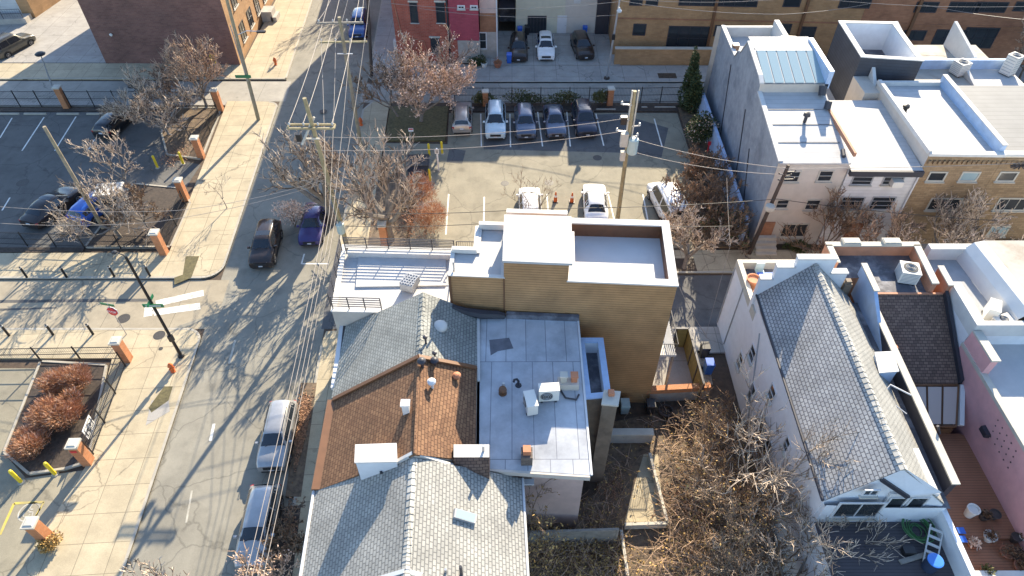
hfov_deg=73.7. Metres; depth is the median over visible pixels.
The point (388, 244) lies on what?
deck railing
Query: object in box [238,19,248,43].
window
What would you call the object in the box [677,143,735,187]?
bramble
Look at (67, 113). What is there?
wheel stop
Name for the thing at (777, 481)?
bare tree
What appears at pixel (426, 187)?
shrub
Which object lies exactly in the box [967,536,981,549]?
plant pot
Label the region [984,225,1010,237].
window
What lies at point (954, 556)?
roof terrace
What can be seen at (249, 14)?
window
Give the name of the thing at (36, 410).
red shrub
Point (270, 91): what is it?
alley road
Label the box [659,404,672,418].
tub
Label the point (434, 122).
planting bed
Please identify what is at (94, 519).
sidewalk
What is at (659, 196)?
parked van
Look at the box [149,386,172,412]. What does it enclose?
road patch
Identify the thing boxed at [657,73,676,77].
tree pit
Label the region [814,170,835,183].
window
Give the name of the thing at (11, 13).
iron railing
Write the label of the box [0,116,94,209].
parking lines
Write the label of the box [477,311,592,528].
flat roof annex
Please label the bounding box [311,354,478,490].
row house
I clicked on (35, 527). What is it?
brick pier
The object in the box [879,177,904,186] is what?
window
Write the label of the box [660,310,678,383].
balcony
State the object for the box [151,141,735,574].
fallen leaves
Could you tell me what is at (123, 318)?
manhole cover
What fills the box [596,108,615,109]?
wheel stop
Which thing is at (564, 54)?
parking apron
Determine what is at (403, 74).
bare tree
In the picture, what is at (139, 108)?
bare tree
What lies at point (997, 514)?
plant pot
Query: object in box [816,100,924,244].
row house
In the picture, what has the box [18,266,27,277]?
bollard
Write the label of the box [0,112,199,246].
parking lot
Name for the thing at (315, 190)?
bare tree
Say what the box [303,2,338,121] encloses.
overhead wire
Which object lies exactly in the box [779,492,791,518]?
window
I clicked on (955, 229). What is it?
bare tree
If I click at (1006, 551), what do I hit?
plant pot
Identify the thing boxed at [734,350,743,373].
window
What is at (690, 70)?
evergreen tree
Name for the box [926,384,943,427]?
sunroom window
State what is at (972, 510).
plant pot
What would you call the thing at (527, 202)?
bare tree
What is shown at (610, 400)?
chimney stack
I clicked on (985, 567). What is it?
plant pot
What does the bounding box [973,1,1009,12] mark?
window
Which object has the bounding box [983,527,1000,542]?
plant pot
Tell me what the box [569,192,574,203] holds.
traffic cone
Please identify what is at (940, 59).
annex
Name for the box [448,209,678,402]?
apartment building
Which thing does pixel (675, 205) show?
overhead wire
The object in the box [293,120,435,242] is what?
bare tree
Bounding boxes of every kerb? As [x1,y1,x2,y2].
[0,0,312,78]
[0,102,277,278]
[0,328,200,575]
[3,360,107,475]
[85,183,190,248]
[161,107,220,159]
[292,346,322,505]
[336,102,732,273]
[368,0,1023,82]
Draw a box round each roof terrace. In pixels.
[782,509,976,575]
[938,434,1020,570]
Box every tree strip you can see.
[273,505,300,575]
[285,383,316,497]
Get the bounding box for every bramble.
[256,496,305,569]
[658,171,747,224]
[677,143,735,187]
[695,199,757,258]
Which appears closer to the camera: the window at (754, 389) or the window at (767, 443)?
the window at (767, 443)
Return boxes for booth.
[92,182,129,215]
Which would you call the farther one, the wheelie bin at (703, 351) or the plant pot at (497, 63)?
the plant pot at (497, 63)
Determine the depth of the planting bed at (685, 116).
54.94 m
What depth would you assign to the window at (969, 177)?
45.88 m
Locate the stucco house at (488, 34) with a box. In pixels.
[479,0,498,58]
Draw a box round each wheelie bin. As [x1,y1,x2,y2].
[506,52,511,62]
[524,24,529,34]
[618,398,630,413]
[644,398,656,413]
[697,341,710,357]
[701,358,714,374]
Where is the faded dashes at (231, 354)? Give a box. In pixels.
[185,340,235,522]
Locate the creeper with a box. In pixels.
[527,382,790,575]
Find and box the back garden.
[529,401,764,575]
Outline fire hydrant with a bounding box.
[167,363,175,372]
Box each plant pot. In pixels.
[480,58,487,67]
[493,57,502,67]
[747,273,758,289]
[963,503,980,518]
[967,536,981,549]
[979,508,992,521]
[980,563,996,574]
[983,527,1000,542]
[989,508,1001,519]
[999,543,1017,558]
[1009,532,1022,543]
[1011,545,1023,561]
[1013,557,1023,570]
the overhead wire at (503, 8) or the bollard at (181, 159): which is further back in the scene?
the overhead wire at (503, 8)
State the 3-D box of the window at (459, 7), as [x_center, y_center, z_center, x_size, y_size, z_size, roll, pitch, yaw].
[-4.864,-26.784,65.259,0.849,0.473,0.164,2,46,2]
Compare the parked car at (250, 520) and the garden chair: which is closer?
the parked car at (250, 520)
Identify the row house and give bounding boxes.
[299,443,528,575]
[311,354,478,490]
[331,292,505,405]
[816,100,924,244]
[821,238,964,433]
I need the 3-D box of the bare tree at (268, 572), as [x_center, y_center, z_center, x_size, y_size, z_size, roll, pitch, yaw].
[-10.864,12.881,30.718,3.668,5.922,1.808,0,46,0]
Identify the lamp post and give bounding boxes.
[34,51,52,89]
[111,250,184,358]
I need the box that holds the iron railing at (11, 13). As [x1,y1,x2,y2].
[0,9,22,18]
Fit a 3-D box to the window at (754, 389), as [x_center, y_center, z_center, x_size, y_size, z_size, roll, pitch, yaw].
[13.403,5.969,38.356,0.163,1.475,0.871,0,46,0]
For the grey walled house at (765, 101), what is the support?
on the ground
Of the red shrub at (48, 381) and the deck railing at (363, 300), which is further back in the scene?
the red shrub at (48, 381)
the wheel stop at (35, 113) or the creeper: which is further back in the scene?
the wheel stop at (35, 113)
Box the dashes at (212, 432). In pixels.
[209,424,214,440]
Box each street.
[0,280,228,328]
[124,0,380,575]
[321,275,731,328]
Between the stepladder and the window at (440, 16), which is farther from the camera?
the window at (440, 16)
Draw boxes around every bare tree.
[41,165,155,245]
[64,127,143,189]
[96,62,202,134]
[97,181,175,228]
[120,556,190,575]
[130,29,227,106]
[204,172,230,209]
[226,540,300,575]
[253,118,352,224]
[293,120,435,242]
[338,52,410,116]
[372,23,480,121]
[500,165,559,208]
[525,478,575,575]
[648,399,810,539]
[661,203,738,268]
[672,379,775,485]
[677,482,830,575]
[684,348,884,543]
[702,482,922,575]
[778,184,870,253]
[852,196,928,241]
[889,185,1023,248]
[1013,9,1023,78]
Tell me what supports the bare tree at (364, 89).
on the ground
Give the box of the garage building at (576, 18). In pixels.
[515,0,611,33]
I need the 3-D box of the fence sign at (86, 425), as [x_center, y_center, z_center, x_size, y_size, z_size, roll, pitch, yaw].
[-23.845,7.830,38.453,0.044,0.800,1.100,-4,46,-4]
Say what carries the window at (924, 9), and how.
in the brick warehouse
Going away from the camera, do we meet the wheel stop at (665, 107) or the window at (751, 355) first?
the window at (751, 355)
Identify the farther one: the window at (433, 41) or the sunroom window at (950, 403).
the window at (433, 41)
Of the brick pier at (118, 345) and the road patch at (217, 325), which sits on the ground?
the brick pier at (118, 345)
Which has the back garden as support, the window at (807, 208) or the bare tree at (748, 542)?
the bare tree at (748, 542)
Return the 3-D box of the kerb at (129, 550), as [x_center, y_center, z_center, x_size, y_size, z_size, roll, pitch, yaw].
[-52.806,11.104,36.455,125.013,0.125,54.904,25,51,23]
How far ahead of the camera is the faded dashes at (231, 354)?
36.63 m
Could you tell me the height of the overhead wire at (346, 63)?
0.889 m
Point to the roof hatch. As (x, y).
(408, 282)
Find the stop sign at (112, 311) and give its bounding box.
[100,302,126,334]
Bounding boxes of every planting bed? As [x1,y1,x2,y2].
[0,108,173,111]
[0,247,84,252]
[7,362,104,471]
[88,184,188,245]
[162,108,218,156]
[368,177,416,245]
[385,106,448,141]
[450,106,678,111]
[678,107,747,247]
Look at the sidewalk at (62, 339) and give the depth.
43.73 m
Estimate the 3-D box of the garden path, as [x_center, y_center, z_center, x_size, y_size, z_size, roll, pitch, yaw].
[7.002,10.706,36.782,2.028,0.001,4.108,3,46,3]
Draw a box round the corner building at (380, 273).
[331,244,451,332]
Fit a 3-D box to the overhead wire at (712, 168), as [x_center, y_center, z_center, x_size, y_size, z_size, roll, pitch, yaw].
[13.095,-8.280,45.672,9.928,0.640,0.036,14,48,13]
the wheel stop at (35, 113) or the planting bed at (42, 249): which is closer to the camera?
the planting bed at (42, 249)
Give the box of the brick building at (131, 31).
[77,0,279,64]
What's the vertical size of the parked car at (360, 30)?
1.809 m
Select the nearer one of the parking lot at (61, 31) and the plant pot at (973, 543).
the plant pot at (973, 543)
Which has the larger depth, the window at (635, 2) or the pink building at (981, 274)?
the window at (635, 2)
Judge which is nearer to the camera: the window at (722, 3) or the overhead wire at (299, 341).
the overhead wire at (299, 341)
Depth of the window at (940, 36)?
67.30 m
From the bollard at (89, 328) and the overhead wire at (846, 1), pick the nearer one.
the bollard at (89, 328)
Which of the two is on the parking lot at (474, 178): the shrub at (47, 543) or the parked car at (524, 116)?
the parked car at (524, 116)
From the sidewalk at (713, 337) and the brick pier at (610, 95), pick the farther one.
the brick pier at (610, 95)
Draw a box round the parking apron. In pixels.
[485,31,619,64]
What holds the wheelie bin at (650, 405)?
on the back garden
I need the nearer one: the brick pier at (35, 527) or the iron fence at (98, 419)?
the brick pier at (35, 527)
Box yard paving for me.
[652,353,712,385]
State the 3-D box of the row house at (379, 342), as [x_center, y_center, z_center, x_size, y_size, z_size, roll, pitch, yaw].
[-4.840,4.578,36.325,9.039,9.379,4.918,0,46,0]
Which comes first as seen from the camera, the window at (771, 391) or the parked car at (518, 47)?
the window at (771, 391)
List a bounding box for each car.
[0,32,35,58]
[18,185,81,229]
[66,191,105,226]
[91,110,132,138]
[233,484,283,570]
[247,219,282,268]
[255,400,299,472]
[296,202,326,245]
[347,7,367,38]
[450,102,473,133]
[483,100,507,138]
[508,31,529,61]
[513,102,537,138]
[516,187,542,209]
[535,30,556,60]
[543,104,567,137]
[570,30,594,59]
[571,98,597,136]
[581,184,608,218]
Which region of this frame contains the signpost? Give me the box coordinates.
[435,148,438,170]
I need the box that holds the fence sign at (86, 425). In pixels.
[82,415,94,438]
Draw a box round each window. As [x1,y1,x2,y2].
[103,199,117,205]
[231,0,238,10]
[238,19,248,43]
[246,6,255,29]
[253,0,260,16]
[408,0,419,23]
[429,36,439,53]
[434,0,446,23]
[457,5,465,10]
[470,5,478,10]
[479,32,487,49]
[629,0,642,5]
[632,24,646,35]
[645,0,658,5]
[666,26,709,46]
[678,0,757,6]
[713,25,741,35]
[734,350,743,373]
[744,382,756,407]
[745,343,755,366]
[759,436,772,459]
[764,382,776,406]
[774,199,790,210]
[777,223,809,238]
[779,435,791,458]
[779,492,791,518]
[782,0,801,6]
[782,24,791,33]
[782,171,801,183]
[799,26,816,37]
[802,199,821,211]
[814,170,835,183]
[827,502,887,520]
[838,0,871,8]
[838,196,865,211]
[848,177,873,186]
[858,489,880,498]
[867,196,896,211]
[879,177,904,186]
[885,497,909,507]
[903,497,930,507]
[904,30,927,40]
[913,1,939,12]
[914,384,928,414]
[924,171,948,183]
[924,198,963,212]
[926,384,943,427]
[930,29,968,44]
[941,384,959,427]
[946,1,982,12]
[956,171,981,183]
[964,27,1000,48]
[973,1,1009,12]
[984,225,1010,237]
[991,198,1023,212]
[993,171,1019,183]
[1012,1,1023,11]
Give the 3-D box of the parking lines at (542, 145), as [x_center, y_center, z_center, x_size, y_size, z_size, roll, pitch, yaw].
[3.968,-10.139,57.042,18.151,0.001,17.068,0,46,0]
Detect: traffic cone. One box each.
[553,192,557,202]
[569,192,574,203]
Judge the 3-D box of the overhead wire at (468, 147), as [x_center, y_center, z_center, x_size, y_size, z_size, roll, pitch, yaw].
[-2.617,-9.498,44.811,19.570,0.721,0.033,-5,46,-5]
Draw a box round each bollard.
[0,325,10,336]
[8,470,24,484]
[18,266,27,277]
[43,462,58,476]
[44,324,54,335]
[59,266,67,277]
[85,323,93,334]
[107,266,115,276]
[143,265,150,276]
[151,155,159,168]
[177,152,185,165]
[440,141,444,154]
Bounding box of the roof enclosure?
[826,20,923,99]
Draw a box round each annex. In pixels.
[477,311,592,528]
[868,21,1023,86]
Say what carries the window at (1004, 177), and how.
in the brick house at (1000, 109)
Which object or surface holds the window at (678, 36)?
in the brick warehouse
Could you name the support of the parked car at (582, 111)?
on the parking lot at (474, 178)
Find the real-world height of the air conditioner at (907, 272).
0.902 m
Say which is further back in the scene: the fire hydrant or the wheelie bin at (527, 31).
the wheelie bin at (527, 31)
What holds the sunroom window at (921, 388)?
in the brick row house at (918, 317)
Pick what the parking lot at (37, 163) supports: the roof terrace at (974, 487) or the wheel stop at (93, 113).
the wheel stop at (93, 113)
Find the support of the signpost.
on the parking lot at (474, 178)
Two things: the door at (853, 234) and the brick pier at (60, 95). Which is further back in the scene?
the brick pier at (60, 95)
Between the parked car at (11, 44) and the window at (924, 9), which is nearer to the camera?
the window at (924, 9)
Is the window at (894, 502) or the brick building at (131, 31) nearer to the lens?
the window at (894, 502)
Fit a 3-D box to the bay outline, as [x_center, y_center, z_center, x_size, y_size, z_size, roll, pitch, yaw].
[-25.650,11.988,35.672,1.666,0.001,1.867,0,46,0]
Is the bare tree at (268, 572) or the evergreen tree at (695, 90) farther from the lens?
the evergreen tree at (695, 90)
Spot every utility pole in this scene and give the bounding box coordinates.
[43,126,104,228]
[225,0,265,120]
[286,97,347,241]
[317,16,366,146]
[366,0,372,75]
[604,0,621,79]
[615,90,640,218]
[747,164,795,254]
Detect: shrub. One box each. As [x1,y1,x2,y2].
[3,422,51,462]
[22,391,66,430]
[33,364,70,396]
[34,530,63,553]
[36,385,87,431]
[53,361,94,393]
[271,199,311,225]
[401,169,440,202]
[403,196,449,238]
[467,54,485,65]
[684,110,719,143]
[782,239,810,253]
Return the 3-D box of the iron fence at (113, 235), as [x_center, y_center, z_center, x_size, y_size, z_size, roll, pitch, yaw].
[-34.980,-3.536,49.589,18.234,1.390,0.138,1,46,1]
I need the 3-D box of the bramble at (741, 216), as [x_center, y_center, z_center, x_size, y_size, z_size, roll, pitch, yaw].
[15.660,-4.756,49.274,4.777,3.774,3.969,23,50,20]
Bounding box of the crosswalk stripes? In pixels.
[144,290,203,316]
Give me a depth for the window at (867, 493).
28.43 m
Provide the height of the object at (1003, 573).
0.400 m
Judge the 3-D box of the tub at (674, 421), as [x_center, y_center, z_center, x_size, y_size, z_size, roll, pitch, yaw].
[9.397,7.685,39.414,0.840,0.420,0.827,0,46,0]
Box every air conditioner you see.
[523,389,538,415]
[538,382,559,402]
[895,260,921,285]
[949,58,972,77]
[981,297,1001,320]
[991,313,1015,320]
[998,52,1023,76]
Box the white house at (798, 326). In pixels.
[717,254,960,562]
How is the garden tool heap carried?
on the roof terrace at (954, 556)
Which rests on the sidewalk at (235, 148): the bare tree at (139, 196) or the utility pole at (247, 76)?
the utility pole at (247, 76)
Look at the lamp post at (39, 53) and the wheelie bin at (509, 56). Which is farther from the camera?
the wheelie bin at (509, 56)
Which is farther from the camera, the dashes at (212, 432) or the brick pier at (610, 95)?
the brick pier at (610, 95)
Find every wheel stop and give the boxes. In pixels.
[0,113,19,114]
[24,113,46,114]
[56,113,79,114]
[86,113,102,114]
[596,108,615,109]
[655,106,675,107]
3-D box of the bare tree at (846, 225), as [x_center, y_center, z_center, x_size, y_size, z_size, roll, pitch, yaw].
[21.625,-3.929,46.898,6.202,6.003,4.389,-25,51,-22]
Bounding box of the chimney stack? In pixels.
[590,389,620,481]
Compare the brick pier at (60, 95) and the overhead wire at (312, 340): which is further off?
the brick pier at (60, 95)
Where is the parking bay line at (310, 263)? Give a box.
[301,254,328,263]
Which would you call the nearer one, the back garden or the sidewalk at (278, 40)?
the back garden
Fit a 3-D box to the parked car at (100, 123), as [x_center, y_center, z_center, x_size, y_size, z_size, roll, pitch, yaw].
[-35.342,-14.756,60.449,2.160,1.526,4.045,5,46,5]
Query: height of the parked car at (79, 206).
1.576 m
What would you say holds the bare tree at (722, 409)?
on the back garden
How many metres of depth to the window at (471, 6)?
65.25 m
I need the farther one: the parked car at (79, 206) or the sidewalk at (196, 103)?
the sidewalk at (196, 103)
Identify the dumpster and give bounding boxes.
[407,154,429,177]
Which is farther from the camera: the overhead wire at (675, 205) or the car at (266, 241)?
the car at (266, 241)
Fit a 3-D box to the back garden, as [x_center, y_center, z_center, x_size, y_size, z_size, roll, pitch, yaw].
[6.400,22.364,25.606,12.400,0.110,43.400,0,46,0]
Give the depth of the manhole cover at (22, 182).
55.54 m
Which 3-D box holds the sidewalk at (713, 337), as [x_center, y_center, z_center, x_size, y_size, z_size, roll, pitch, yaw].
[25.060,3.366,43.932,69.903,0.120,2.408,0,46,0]
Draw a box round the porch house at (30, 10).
[0,0,60,24]
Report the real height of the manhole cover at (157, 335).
0.008 m
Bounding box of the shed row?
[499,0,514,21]
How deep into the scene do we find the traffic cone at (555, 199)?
53.59 m
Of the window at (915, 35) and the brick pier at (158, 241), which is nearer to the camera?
the brick pier at (158, 241)
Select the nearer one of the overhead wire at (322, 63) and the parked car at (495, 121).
the overhead wire at (322, 63)
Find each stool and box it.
[956,527,965,533]
[959,536,967,542]
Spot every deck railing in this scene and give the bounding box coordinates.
[327,238,342,305]
[329,297,381,309]
[342,237,453,250]
[456,241,473,245]
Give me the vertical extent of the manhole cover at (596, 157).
0.008 m
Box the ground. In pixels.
[0,0,924,575]
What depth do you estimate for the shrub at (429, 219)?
50.61 m
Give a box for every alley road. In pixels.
[0,81,290,101]
[360,83,703,102]
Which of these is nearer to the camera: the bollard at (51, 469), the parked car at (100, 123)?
the bollard at (51, 469)
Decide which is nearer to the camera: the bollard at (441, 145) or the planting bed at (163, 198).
the planting bed at (163, 198)
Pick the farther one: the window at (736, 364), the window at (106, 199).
the window at (106, 199)
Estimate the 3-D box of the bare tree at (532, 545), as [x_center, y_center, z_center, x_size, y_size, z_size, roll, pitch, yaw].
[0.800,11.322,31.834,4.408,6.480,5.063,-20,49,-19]
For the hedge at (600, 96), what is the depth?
63.08 m
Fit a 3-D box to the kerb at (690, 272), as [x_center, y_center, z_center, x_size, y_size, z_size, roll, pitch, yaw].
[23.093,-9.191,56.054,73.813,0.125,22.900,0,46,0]
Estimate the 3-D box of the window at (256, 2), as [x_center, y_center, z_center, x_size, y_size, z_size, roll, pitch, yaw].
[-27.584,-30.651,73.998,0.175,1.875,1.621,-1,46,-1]
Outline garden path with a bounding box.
[625,454,662,521]
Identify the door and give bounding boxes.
[528,16,546,32]
[557,16,566,32]
[760,222,775,234]
[843,223,863,237]
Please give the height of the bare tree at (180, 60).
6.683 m
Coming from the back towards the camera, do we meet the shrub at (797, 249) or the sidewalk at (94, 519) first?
the shrub at (797, 249)
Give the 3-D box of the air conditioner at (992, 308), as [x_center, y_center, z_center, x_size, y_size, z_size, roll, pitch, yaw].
[24.979,1.204,35.542,0.577,0.954,0.930,21,50,19]
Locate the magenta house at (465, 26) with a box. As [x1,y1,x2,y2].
[448,0,480,62]
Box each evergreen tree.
[676,46,699,106]
[680,70,704,113]
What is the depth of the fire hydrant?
41.73 m
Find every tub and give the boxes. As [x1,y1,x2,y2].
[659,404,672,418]
[668,413,682,427]
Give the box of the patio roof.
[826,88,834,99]
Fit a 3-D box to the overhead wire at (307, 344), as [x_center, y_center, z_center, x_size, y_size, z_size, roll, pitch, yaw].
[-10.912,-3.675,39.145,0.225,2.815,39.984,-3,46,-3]
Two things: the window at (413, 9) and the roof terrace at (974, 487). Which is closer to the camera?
the roof terrace at (974, 487)
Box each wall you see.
[610,428,653,442]
[614,46,711,64]
[619,453,668,575]
[647,383,710,401]
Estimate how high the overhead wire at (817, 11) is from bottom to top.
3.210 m
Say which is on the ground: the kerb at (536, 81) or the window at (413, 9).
the kerb at (536, 81)
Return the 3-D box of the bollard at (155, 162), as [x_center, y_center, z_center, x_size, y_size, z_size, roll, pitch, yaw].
[-29.541,-10.456,56.501,0.400,1.240,0.400,0,46,0]
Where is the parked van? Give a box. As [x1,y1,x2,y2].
[646,181,690,230]
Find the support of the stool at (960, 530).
on the roof terrace at (974, 487)
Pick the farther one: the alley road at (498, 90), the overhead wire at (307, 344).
the alley road at (498, 90)
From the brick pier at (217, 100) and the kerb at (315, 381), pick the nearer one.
the kerb at (315, 381)
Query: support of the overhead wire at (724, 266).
attached to the white house at (798, 326)
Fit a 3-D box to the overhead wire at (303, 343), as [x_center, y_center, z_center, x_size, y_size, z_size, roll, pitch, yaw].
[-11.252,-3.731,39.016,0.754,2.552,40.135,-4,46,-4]
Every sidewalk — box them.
[0,0,310,79]
[0,101,226,106]
[0,253,168,275]
[0,330,125,358]
[18,330,200,575]
[157,101,276,278]
[293,331,337,575]
[336,102,923,273]
[368,0,1023,82]
[671,327,724,353]
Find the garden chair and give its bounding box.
[754,263,764,273]
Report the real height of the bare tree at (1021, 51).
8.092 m
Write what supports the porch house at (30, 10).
on the ground
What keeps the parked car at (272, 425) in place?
on the street at (262, 312)
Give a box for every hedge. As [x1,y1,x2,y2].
[471,90,496,103]
[500,89,546,103]
[541,90,582,104]
[591,88,607,104]
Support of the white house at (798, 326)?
on the ground
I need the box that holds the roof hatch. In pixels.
[399,272,419,292]
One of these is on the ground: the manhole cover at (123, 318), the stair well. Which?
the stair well
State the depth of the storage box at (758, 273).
40.09 m
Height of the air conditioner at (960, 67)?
1.102 m
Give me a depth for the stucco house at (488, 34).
67.68 m
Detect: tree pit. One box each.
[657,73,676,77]
[675,258,696,270]
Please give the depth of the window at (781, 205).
47.71 m
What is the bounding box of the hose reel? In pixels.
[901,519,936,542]
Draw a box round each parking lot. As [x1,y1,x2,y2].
[0,0,105,62]
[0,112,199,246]
[0,368,82,575]
[380,113,697,247]
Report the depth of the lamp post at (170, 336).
39.40 m
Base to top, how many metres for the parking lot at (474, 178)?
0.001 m
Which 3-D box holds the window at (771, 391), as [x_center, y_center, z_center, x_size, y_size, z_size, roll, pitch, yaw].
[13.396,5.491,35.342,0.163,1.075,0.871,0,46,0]
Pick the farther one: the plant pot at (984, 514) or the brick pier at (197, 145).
the brick pier at (197, 145)
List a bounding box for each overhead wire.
[0,183,323,225]
[7,179,325,211]
[246,47,325,574]
[252,39,335,575]
[258,45,349,574]
[263,39,364,575]
[289,0,328,121]
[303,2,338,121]
[322,132,617,150]
[324,119,619,137]
[332,1,358,122]
[341,199,997,220]
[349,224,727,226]
[388,2,612,8]
[420,8,610,17]
[620,0,1023,19]
[638,153,780,174]
[639,140,1018,168]
[645,0,1023,6]
[679,287,706,335]
[706,196,729,332]
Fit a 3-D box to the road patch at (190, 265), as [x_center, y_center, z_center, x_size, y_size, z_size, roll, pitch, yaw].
[-23.048,-1.269,48.313,1.197,0.001,2.870,0,46,0]
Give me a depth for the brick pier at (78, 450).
36.79 m
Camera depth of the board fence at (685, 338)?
41.79 m
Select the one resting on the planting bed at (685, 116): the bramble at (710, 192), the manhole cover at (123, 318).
the bramble at (710, 192)
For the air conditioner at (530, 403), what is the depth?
31.46 m
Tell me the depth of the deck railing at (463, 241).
38.44 m
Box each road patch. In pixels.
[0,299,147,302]
[0,307,56,310]
[146,400,169,424]
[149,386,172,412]
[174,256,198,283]
[174,316,233,333]
[447,149,465,162]
[484,114,667,157]
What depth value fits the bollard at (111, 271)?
47.41 m
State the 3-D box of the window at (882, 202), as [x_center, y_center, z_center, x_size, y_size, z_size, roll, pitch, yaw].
[25.688,-5.826,47.399,1.748,1.244,0.171,1,46,1]
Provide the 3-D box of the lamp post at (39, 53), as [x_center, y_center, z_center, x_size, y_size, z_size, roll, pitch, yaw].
[-43.267,-20.216,63.876,0.940,3.974,0.920,34,55,28]
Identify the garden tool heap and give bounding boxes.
[898,546,929,564]
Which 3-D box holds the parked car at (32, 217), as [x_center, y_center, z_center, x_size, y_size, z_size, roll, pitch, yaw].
[-35.386,-6.464,52.452,2.240,1.513,4.845,12,47,12]
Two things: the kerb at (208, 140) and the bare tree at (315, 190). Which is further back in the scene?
the kerb at (208, 140)
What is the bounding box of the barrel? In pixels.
[921,553,943,573]
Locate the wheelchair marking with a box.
[17,502,39,521]
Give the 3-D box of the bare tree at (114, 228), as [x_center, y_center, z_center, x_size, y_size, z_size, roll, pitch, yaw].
[-29.228,-5.254,48.548,7.251,5.483,6.499,0,46,0]
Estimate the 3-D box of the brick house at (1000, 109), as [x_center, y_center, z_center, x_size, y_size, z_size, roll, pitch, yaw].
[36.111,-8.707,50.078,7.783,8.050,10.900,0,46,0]
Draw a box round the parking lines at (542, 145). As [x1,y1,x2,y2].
[445,112,661,234]
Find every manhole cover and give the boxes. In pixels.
[16,179,28,185]
[117,314,129,322]
[153,331,164,339]
[501,181,508,185]
[593,155,601,159]
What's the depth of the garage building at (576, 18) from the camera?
72.26 m
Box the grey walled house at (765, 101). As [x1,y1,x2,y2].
[696,20,856,254]
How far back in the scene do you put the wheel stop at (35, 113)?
62.55 m
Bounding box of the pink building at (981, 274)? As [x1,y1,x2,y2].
[924,241,1023,549]
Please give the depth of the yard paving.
42.15 m
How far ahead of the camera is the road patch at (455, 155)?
58.15 m
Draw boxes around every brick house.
[391,0,451,61]
[876,74,1007,243]
[950,86,1023,243]
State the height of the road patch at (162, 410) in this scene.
0.001 m
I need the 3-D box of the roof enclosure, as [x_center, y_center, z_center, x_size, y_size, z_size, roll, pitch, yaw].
[28.677,-15.480,55.841,4.953,9.170,8.652,0,46,0]
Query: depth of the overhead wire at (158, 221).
43.53 m
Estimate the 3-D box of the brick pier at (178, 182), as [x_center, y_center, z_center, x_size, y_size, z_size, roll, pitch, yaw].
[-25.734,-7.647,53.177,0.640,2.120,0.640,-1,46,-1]
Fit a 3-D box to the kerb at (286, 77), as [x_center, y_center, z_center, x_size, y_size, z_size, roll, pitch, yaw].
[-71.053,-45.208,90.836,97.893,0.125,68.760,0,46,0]
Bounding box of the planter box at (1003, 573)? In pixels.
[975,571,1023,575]
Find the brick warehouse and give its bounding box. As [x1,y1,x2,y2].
[608,0,1023,64]
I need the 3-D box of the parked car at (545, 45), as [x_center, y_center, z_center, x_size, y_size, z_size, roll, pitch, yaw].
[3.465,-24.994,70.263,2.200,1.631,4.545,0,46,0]
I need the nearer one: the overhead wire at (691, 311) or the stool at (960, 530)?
the stool at (960, 530)
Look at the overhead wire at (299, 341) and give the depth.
33.57 m
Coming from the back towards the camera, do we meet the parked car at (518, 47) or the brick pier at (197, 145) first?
the parked car at (518, 47)
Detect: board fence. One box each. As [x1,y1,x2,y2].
[527,528,618,545]
[673,327,704,402]
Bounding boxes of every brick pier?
[20,516,54,542]
[51,85,70,108]
[64,438,94,466]
[108,336,132,362]
[147,228,168,255]
[172,177,189,201]
[189,135,205,159]
[209,87,223,111]
[377,220,388,245]
[482,88,488,106]
[606,86,614,105]
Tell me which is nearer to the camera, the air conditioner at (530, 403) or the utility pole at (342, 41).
the air conditioner at (530, 403)
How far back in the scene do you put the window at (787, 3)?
65.73 m
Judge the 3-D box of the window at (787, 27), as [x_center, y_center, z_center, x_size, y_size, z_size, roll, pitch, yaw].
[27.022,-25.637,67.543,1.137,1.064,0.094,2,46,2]
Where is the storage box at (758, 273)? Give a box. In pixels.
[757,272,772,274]
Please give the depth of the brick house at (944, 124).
47.04 m
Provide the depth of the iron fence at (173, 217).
51.28 m
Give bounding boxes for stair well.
[581,338,609,463]
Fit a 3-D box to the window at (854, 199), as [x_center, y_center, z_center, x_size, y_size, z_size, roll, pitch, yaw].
[23.592,-5.833,47.455,1.714,1.246,0.170,1,46,1]
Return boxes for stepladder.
[922,524,942,561]
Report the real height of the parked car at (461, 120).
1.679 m
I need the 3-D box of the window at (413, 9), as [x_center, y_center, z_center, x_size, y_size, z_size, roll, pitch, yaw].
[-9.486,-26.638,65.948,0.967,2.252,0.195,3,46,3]
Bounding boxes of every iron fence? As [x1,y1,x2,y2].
[0,90,61,106]
[0,232,155,248]
[0,346,117,361]
[62,90,215,107]
[82,352,125,453]
[160,190,185,244]
[198,102,219,147]
[454,88,607,103]
[613,86,682,103]
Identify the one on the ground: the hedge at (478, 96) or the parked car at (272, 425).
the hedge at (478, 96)
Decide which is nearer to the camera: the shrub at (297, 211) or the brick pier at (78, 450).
the brick pier at (78, 450)
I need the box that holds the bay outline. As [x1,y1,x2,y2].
[0,501,44,534]

